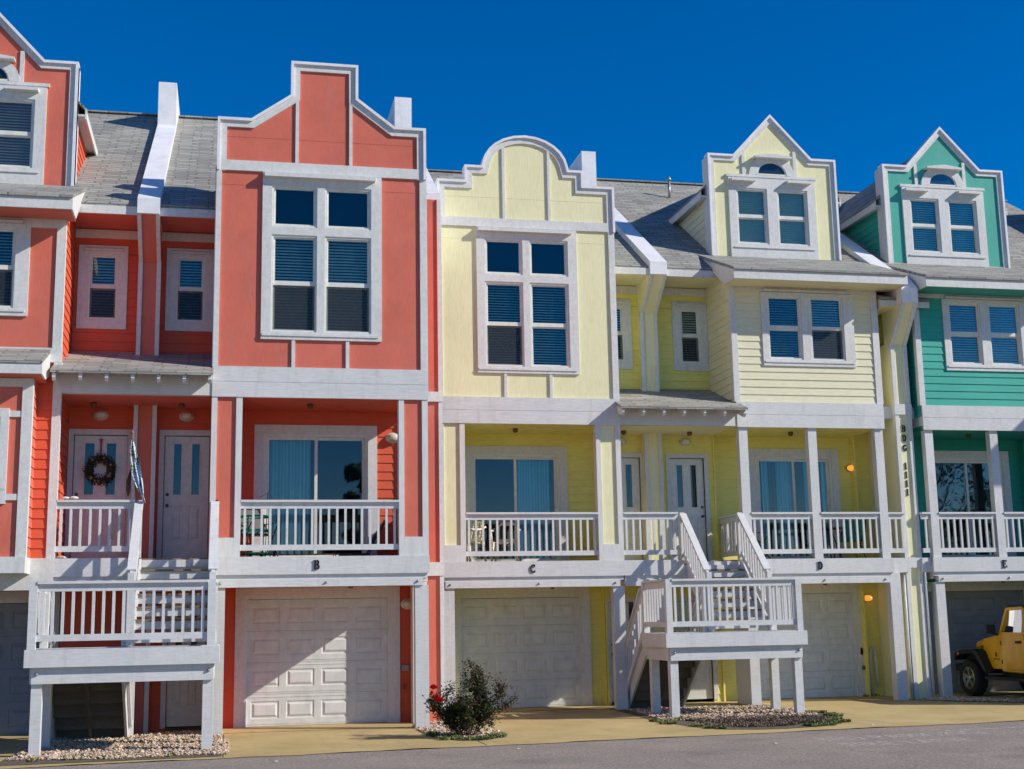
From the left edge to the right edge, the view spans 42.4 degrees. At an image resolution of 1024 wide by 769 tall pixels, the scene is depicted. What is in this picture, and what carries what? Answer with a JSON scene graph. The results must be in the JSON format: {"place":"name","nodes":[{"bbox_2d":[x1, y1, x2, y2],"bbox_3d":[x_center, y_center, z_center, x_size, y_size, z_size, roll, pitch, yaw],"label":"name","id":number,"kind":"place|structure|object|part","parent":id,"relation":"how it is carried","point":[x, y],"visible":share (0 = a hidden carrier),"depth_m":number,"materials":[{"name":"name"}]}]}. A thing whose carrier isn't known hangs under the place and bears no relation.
{"place":"outdoors","nodes":[
{"label":"outdoors","id":0,"kind":"place"},
{"bbox_2d":[0,730,223,765],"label":"shell gravel","id":1,"kind":"structure","parent":0,"point":[112,746],"depth_m":19.85,"materials":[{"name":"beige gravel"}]},
{"bbox_2d":[23,500,219,755],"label":"entry stairs","id":2,"kind":"structure","parent":1,"relation":"on","point":[82,692],"depth_m":19.55,"materials":[{"name":"paint"}]},
{"bbox_2d":[126,430,145,507],"bbox_3d":[-6.341,1.425,22.323,0.332,1.310,0.165,1,-10,-12],"label":"garden flag","id":3,"kind":"object","parent":2,"relation":"attached to","point":[135,469],"visible":1,"depth_m":22.29,"materials":[{"name":"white fabric"}]},
{"bbox_2d":[0,690,1023,768],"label":"driveway","id":4,"kind":"structure","parent":0,"point":[537,725],"depth_m":22.22,"materials":[{"name":"beige concrete"}]},
{"bbox_2d":[0,13,208,734],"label":"townhouse","id":5,"kind":"structure","parent":4,"relation":"on","point":[72,169],"depth_m":23.24,"materials":[{"name":"wood"}]},
{"bbox_2d":[0,408,9,503],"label":"window","id":6,"kind":"structure","parent":5,"relation":"in","point":[4,412],"depth_m":21.43,"materials":[{"name":"plastic"}]},
{"bbox_2d":[0,54,19,81],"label":"arched window","id":7,"kind":"structure","parent":5,"relation":"in","point":[8,72],"depth_m":24.37,"materials":[{"name":"plastic"}]},
{"bbox_2d":[0,219,30,316],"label":"window","id":8,"kind":"structure","parent":5,"relation":"in","point":[15,239],"depth_m":22.54,"materials":[{"name":"plastic"}]},
{"bbox_2d":[0,81,49,184],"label":"window","id":9,"kind":"structure","parent":5,"relation":"in","point":[11,92],"depth_m":24.28,"materials":[{"name":"plastic"}]},
{"bbox_2d":[0,591,60,734],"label":"garage door","id":10,"kind":"structure","parent":5,"relation":"in","point":[15,688],"depth_m":22.99,"materials":[{"name":"paint"}]},
{"bbox_2d":[64,429,131,557],"bbox_3d":[-7.373,1.982,23.605,1.110,2.370,0.165,1,-10,-12],"label":"entry door","id":11,"kind":"structure","parent":5,"relation":"in","point":[118,447],"depth_m":23.62,"materials":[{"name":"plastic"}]},
{"bbox_2d":[82,441,116,486],"bbox_3d":[-7.358,1.406,23.602,0.637,0.888,0.193,1,-10,-12],"label":"wreath","id":12,"kind":"object","parent":5,"relation":"attached to","point":[92,462],"visible":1,"depth_m":23.56,"materials":[{"name":"brown plant"}]},
{"bbox_2d":[76,244,128,329],"bbox_3d":[-7.519,-1.770,24.288,0.870,1.570,0.310,1,-10,-12],"label":"window","id":13,"kind":"structure","parent":5,"relation":"in","point":[102,269],"depth_m":24.22,"materials":[{"name":"plastic"}]},
{"bbox_2d":[50,351,213,396],"bbox_3d":[-6.570,-0.251,23.131,2.640,1.020,1.940,1,-10,-12],"label":"entry canopy","id":14,"kind":"object","parent":5,"relation":"attached to","point":[123,373],"visible":0.95,"depth_m":22.64,"materials":[{"name":"white wood"}]},
{"bbox_2d":[126,82,179,732],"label":"party wall","id":15,"kind":"structure","parent":4,"relation":"on","point":[150,230],"depth_m":23.92,"materials":[{"name":"white paint"}]},
{"bbox_2d":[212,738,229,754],"bbox_3d":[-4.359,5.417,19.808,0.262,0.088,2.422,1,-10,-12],"label":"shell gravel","id":16,"kind":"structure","parent":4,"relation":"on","point":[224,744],"depth_m":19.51,"materials":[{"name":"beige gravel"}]},
{"bbox_2d":[138,61,429,734],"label":"townhouse","id":17,"kind":"structure","parent":4,"relation":"on","point":[294,297],"depth_m":23.88,"materials":[{"name":"pink"}]},
{"bbox_2d":[156,430,209,557],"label":"entry door","id":18,"kind":"structure","parent":17,"relation":"in","point":[183,507],"depth_m":23.91,"materials":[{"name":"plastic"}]},
{"bbox_2d":[160,603,206,728],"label":"entry door","id":19,"kind":"structure","parent":17,"relation":"in","point":[181,699],"depth_m":23.30,"materials":[{"name":"wood"}]},
{"bbox_2d":[165,248,213,331],"bbox_3d":[-5.993,-1.741,24.613,0.870,1.570,0.310,1,-10,-12],"label":"window","id":20,"kind":"structure","parent":17,"relation":"in","point":[189,272],"depth_m":24.54,"materials":[{"name":"plastic"}]},
{"bbox_2d":[240,515,270,556],"bbox_3d":[-4.478,2.656,23.035,0.555,0.726,0.556,1,-10,-12],"label":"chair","id":21,"kind":"object","parent":17,"relation":"on","point":[248,517],"visible":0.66,"depth_m":22.85,"materials":[{"name":"green plastic"}]},
{"bbox_2d":[241,509,276,556],"bbox_3d":[-4.512,2.618,23.299,0.566,0.918,0.642,8,-13,-40],"label":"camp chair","id":22,"kind":"object","parent":17,"relation":"on","point":[257,522],"visible":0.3,"depth_m":23.49,"materials":[{"name":"white fabric"}]},
{"bbox_2d":[259,490,270,556],"bbox_3d":[-4.269,2.413,22.970,0.277,1.174,0.026,2,-10,-16],"label":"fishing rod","id":23,"kind":"object","parent":17,"relation":"on","point":[266,517],"visible":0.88,"depth_m":22.97,"materials":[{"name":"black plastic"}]},
{"bbox_2d":[255,551,369,556],"bbox_3d":[-3.479,2.970,23.123,2.008,0.100,0.162,2,-10,-15],"label":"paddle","id":24,"kind":"object","parent":17,"relation":"on","point":[344,554],"visible":0.78,"depth_m":23.19,"materials":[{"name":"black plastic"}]},
{"bbox_2d":[253,424,376,556],"bbox_3d":[-3.713,2.068,24.853,2.270,2.520,0.765,1,-10,-12],"label":"sliding door","id":25,"kind":"structure","parent":17,"relation":"in","point":[293,462],"depth_m":24.72,"materials":[{"name":"glass"}]},
{"bbox_2d":[233,586,399,727],"bbox_3d":[-3.527,4.931,24.036,2.980,2.460,0.105,1,-10,-12],"label":"garage door","id":26,"kind":"structure","parent":17,"relation":"in","point":[301,658],"depth_m":24.06,"materials":[{"name":"paint"}]},
{"bbox_2d":[261,172,381,341],"bbox_3d":[-3.413,-2.279,23.731,2.130,3.065,0.370,1,-10,-12],"label":"window","id":27,"kind":"structure","parent":17,"relation":"in","point":[321,274],"depth_m":23.72,"materials":[{"name":"plastic"}]},
{"bbox_2d":[333,520,384,555],"bbox_3d":[-2.740,2.760,23.704,0.981,0.702,0.528,1,-10,-12],"label":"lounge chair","id":28,"kind":"object","parent":17,"relation":"on","point":[374,538],"visible":0.33,"depth_m":23.57,"materials":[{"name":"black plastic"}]},
{"bbox_2d":[387,97,444,720],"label":"party wall","id":29,"kind":"structure","parent":4,"relation":"on","point":[400,114],"depth_m":25.15,"materials":[{"name":"white paint"}]},
{"bbox_2d":[25,693,879,761],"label":"weeds","id":30,"kind":"object","parent":4,"relation":"on","point":[170,755],"visible":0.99,"depth_m":18.33,"materials":[{"name":"plant"}]},
{"bbox_2d":[417,723,505,739],"bbox_3d":[-0.867,5.740,21.895,1.300,0.001,3.720,1,-10,-12],"label":"rose bed","id":31,"kind":"object","parent":4,"relation":"on","point":[423,732],"visible":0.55,"depth_m":21.23,"materials":[{"name":"stone"}]},
{"bbox_2d":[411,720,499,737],"bbox_3d":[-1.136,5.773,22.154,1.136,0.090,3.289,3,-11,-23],"label":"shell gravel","id":32,"kind":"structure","parent":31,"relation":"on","point":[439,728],"depth_m":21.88,"materials":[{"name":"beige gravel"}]},
{"bbox_2d":[426,730,506,739],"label":"weeds","id":33,"kind":"object","parent":31,"relation":"on","point":[456,736],"visible":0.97,"depth_m":20.45,"materials":[{"name":"green plant"}]},
{"bbox_2d":[422,656,523,736],"bbox_3d":[-0.644,4.941,20.921,1.570,1.264,0.855,5,-12,-30],"label":"rose bush","id":34,"kind":"object","parent":31,"relation":"on","point":[469,714],"visible":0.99,"depth_m":20.81,"materials":[{"name":"green plant"}]},
{"bbox_2d":[427,135,740,709],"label":"townhouse","id":35,"kind":"structure","parent":4,"relation":"on","point":[542,262],"depth_m":27.44,"materials":[{"name":"beige wood"}]},
{"bbox_2d":[466,521,486,561],"bbox_3d":[-0.864,3.194,26.776,0.571,0.854,0.622,7,-13,-38],"label":"plastic chair","id":36,"kind":"object","parent":35,"relation":"on","point":[479,538],"visible":0.48,"depth_m":26.78,"materials":[{"name":"white plastic"}]},
{"bbox_2d":[491,522,521,560],"bbox_3d":[-0.118,3.228,27.048,0.622,0.854,0.571,-2,-10,8],"label":"plastic chair","id":37,"kind":"object","parent":35,"relation":"on","point":[507,540],"visible":0.62,"depth_m":27.21,"materials":[{"name":"white plastic"}]},
{"bbox_2d":[465,446,569,561],"bbox_3d":[0.012,2.626,28.394,2.270,2.520,0.765,1,-10,-12],"label":"sliding door","id":38,"kind":"structure","parent":35,"relation":"in","point":[497,478],"depth_m":28.37,"materials":[{"name":"glass"}]},
{"bbox_2d":[455,587,592,707],"bbox_3d":[0.198,5.489,27.577,2.980,2.460,0.105,1,-10,-12],"label":"garage door","id":39,"kind":"structure","parent":35,"relation":"in","point":[542,646],"depth_m":27.64,"materials":[{"name":"paint"}]},
{"bbox_2d":[476,226,579,374],"bbox_3d":[0.312,-1.721,27.272,2.130,3.065,0.370,1,-10,-12],"label":"window","id":40,"kind":"structure","parent":35,"relation":"in","point":[528,322],"depth_m":27.31,"materials":[{"name":"plastic"}]},
{"bbox_2d":[604,597,641,702],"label":"entry door","id":41,"kind":"structure","parent":35,"relation":"in","point":[629,601],"depth_m":27.88,"materials":[{"name":"yellow paint"}]},
{"bbox_2d":[616,299,632,368],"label":"window","id":42,"kind":"structure","parent":35,"relation":"in","point":[624,327],"depth_m":29.08,"materials":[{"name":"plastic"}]},
{"bbox_2d":[621,453,645,559],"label":"entry door","id":43,"kind":"structure","parent":35,"relation":"in","point":[629,461],"depth_m":28.53,"materials":[{"name":"wood"}]},
{"bbox_2d":[615,389,747,426],"bbox_3d":[3.344,0.433,28.040,2.740,1.020,1.940,1,-10,-12],"label":"entry canopy","id":44,"kind":"object","parent":35,"relation":"attached to","point":[668,407],"visible":0.98,"depth_m":27.52,"materials":[{"name":"white wood"}]},
{"bbox_2d":[223,694,1004,756],"bbox_3d":[2.664,6.297,25.386,19.319,0.004,5.846,7,-13,-37],"label":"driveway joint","id":45,"kind":"object","parent":4,"relation":"on","point":[511,711],"visible":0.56,"depth_m":22.89,"materials":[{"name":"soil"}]},
{"bbox_2d":[568,151,666,632],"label":"party wall","id":46,"kind":"structure","parent":4,"relation":"on","point":[650,287],"depth_m":28.79,"materials":[{"name":"white paint"}]},
{"bbox_2d":[609,704,838,728],"bbox_3d":[4.037,6.051,24.167,3.350,0.001,6.080,1,-10,-12],"label":"planting bed","id":47,"kind":"object","parent":4,"relation":"on","point":[684,722],"visible":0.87,"depth_m":22.71,"materials":[{"name":"stone"}]},
{"bbox_2d":[624,512,807,716],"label":"entry stairs","id":48,"kind":"structure","parent":47,"relation":"on","point":[667,666],"depth_m":24.80,"materials":[{"name":"paint"}]},
{"bbox_2d":[626,704,817,720],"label":"shell gravel","id":49,"kind":"structure","parent":47,"relation":"on","point":[713,711],"depth_m":24.78,"materials":[{"name":"beige gravel"}]},
{"bbox_2d":[649,709,850,728],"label":"weeds","id":50,"kind":"object","parent":47,"relation":"on","point":[831,721],"visible":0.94,"depth_m":22.22,"materials":[{"name":"plant"}]},
{"bbox_2d":[685,714,839,726],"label":"weeds","id":51,"kind":"object","parent":47,"relation":"on","point":[769,720],"visible":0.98,"depth_m":22.55,"materials":[{"name":"grey gravel"}]},
{"bbox_2d":[596,114,910,704],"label":"townhouse","id":52,"kind":"structure","parent":4,"relation":"on","point":[772,308],"depth_m":28.94,"materials":[{"name":"beige wood"}]},
{"bbox_2d":[665,453,711,559],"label":"entry door","id":53,"kind":"structure","parent":52,"relation":"in","point":[684,477],"depth_m":28.83,"materials":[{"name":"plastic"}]},
{"bbox_2d":[671,301,708,370],"bbox_3d":[3.951,-1.056,29.528,0.810,1.570,0.310,1,-10,-12],"label":"window","id":54,"kind":"structure","parent":52,"relation":"in","point":[689,319],"depth_m":29.46,"materials":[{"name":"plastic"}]},
{"bbox_2d":[675,596,718,699],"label":"entry door","id":55,"kind":"structure","parent":52,"relation":"in","point":[701,689],"depth_m":28.20,"materials":[{"name":"plastic"}]},
{"bbox_2d":[734,532,770,559],"bbox_3d":[5.159,3.350,28.455,0.642,0.918,0.566,-10,-14,43],"label":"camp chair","id":56,"kind":"object","parent":52,"relation":"on","point":[759,541],"visible":0.1,"depth_m":28.44,"materials":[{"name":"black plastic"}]},
{"bbox_2d":[749,153,794,176],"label":"arched window","id":57,"kind":"structure","parent":52,"relation":"in","point":[773,164],"depth_m":30.42,"materials":[{"name":"plastic"}]},
{"bbox_2d":[726,173,818,259],"bbox_3d":[5.980,-3.804,30.205,2.200,2.020,0.288,1,-10,-12],"label":"window","id":58,"kind":"structure","parent":52,"relation":"in","point":[770,186],"depth_m":30.24,"materials":[{"name":"plastic"}]},
{"bbox_2d":[748,449,843,558],"bbox_3d":[6.245,2.753,29.771,2.160,2.520,0.765,1,-10,-12],"label":"sliding door","id":59,"kind":"structure","parent":52,"relation":"in","point":[778,477],"depth_m":29.60,"materials":[{"name":"glass"}]},
{"bbox_2d":[760,288,856,367],"bbox_3d":[6.366,-1.204,28.570,2.130,1.695,0.310,1,-10,-12],"label":"window","id":60,"kind":"structure","parent":52,"relation":"in","point":[806,328],"depth_m":28.55,"materials":[{"name":"plastic"}]},
{"bbox_2d":[756,583,865,698],"bbox_3d":[6.319,5.614,28.930,2.980,2.460,0.105,1,-10,-12],"label":"garage door","id":61,"kind":"structure","parent":52,"relation":"in","point":[832,659],"depth_m":29.08,"materials":[{"name":"paint"}]},
{"bbox_2d":[807,527,841,557],"bbox_3d":[6.764,3.444,28.524,0.740,0.686,0.740,1,-10,-12],"label":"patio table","id":62,"kind":"object","parent":52,"relation":"on","point":[828,529],"visible":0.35,"depth_m":28.63,"materials":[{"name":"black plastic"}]},
{"bbox_2d":[832,519,866,557],"bbox_3d":[7.367,3.372,28.812,0.566,0.918,0.642,-9,-13,39],"label":"camp chair","id":63,"kind":"object","parent":52,"relation":"on","point":[853,531],"visible":0.44,"depth_m":28.98,"materials":[{"name":"green fabric"}]},
{"bbox_2d":[869,646,879,695],"bbox_3d":[7.971,6.308,29.081,0.220,1.087,0.090,1,-10,-12],"label":"vent pipe","id":64,"kind":"object","parent":4,"relation":"on","point":[876,669],"visible":1,"depth_m":29.06,"materials":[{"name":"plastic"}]},
{"bbox_2d":[840,232,934,698],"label":"party wall","id":65,"kind":"structure","parent":4,"relation":"on","point":[898,444],"depth_m":28.76,"materials":[{"name":"beige paint"}]},
{"bbox_2d":[837,126,1023,696],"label":"townhouse","id":66,"kind":"structure","parent":4,"relation":"on","point":[937,218],"depth_m":29.92,"materials":[{"name":"teal wood"}]},
{"bbox_2d":[921,165,963,186],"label":"arched window","id":67,"kind":"structure","parent":66,"relation":"in","point":[935,175],"depth_m":31.39,"materials":[{"name":"plastic"}]},
{"bbox_2d":[899,184,988,266],"bbox_3d":[10.230,-3.711,31.179,2.200,2.020,0.288,1,-10,-12],"label":"window","id":68,"kind":"structure","parent":66,"relation":"in","point":[941,196],"depth_m":31.21,"materials":[{"name":"plastic"}]},
{"bbox_2d":[924,581,1023,692],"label":"garage door","id":69,"kind":"structure","parent":66,"relation":"in","point":[971,606],"depth_m":29.97,"materials":[{"name":"paint"}]},
{"bbox_2d":[934,451,1016,556],"bbox_3d":[10.455,2.845,30.738,2.160,2.520,0.765,1,-10,-12],"label":"sliding door","id":70,"kind":"structure","parent":66,"relation":"in","point":[962,477],"depth_m":31.07,"materials":[{"name":"glass"}]},
{"bbox_2d":[941,295,1023,371],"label":"window","id":71,"kind":"structure","parent":66,"relation":"in","point":[981,333],"depth_m":29.52,"materials":[{"name":"plastic"}]},
{"bbox_2d":[954,605,1023,695],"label":"off road vehicle","id":72,"kind":"object","parent":4,"relation":"on","point":[1002,652],"visible":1,"depth_m":27.60,"materials":[{"name":"yellow paint"}]},
{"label":"door","id":73,"kind":"part","parent":72,"relation":"part of","materials":[{"name":"yellow paint"}]},
{"bbox_2d":[0,0,1023,210],"label":"sky","id":74,"kind":"structure","parent":0,"point":[652,88],"materials":[{"name":"blue"}]},
{"bbox_2d":[11,720,1023,768],"bbox_3d":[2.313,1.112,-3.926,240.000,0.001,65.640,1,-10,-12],"label":"road","id":75,"kind":"structure","parent":0,"point":[1001,746],"depth_m":17.72,"materials":[{"name":"grey asphalt"}]},
{"bbox_2d":[815,731,984,740],"bbox_3d":[5.799,5.230,19.671,2.677,0.001,0.546,2,-10,-16],"label":"road lettering","id":76,"kind":"object","parent":75,"relation":"on","point":[900,736],"visible":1,"depth_m":19.62,"materials":[{"name":"grey paint"}]},
{"bbox_2d":[841,738,975,746],"bbox_3d":[5.611,5.063,18.709,1.995,0.001,0.494,2,-10,-16],"label":"road lettering","id":77,"kind":"object","parent":75,"relation":"on","point":[907,742],"visible":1,"depth_m":18.74,"materials":[{"name":"grey paint"}]},
{"bbox_2d":[911,696,1023,701],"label":"shell gravel","id":78,"kind":"structure","parent":0,"point":[963,698],"depth_m":26.88,"materials":[{"name":"grey gravel"}]}
]}

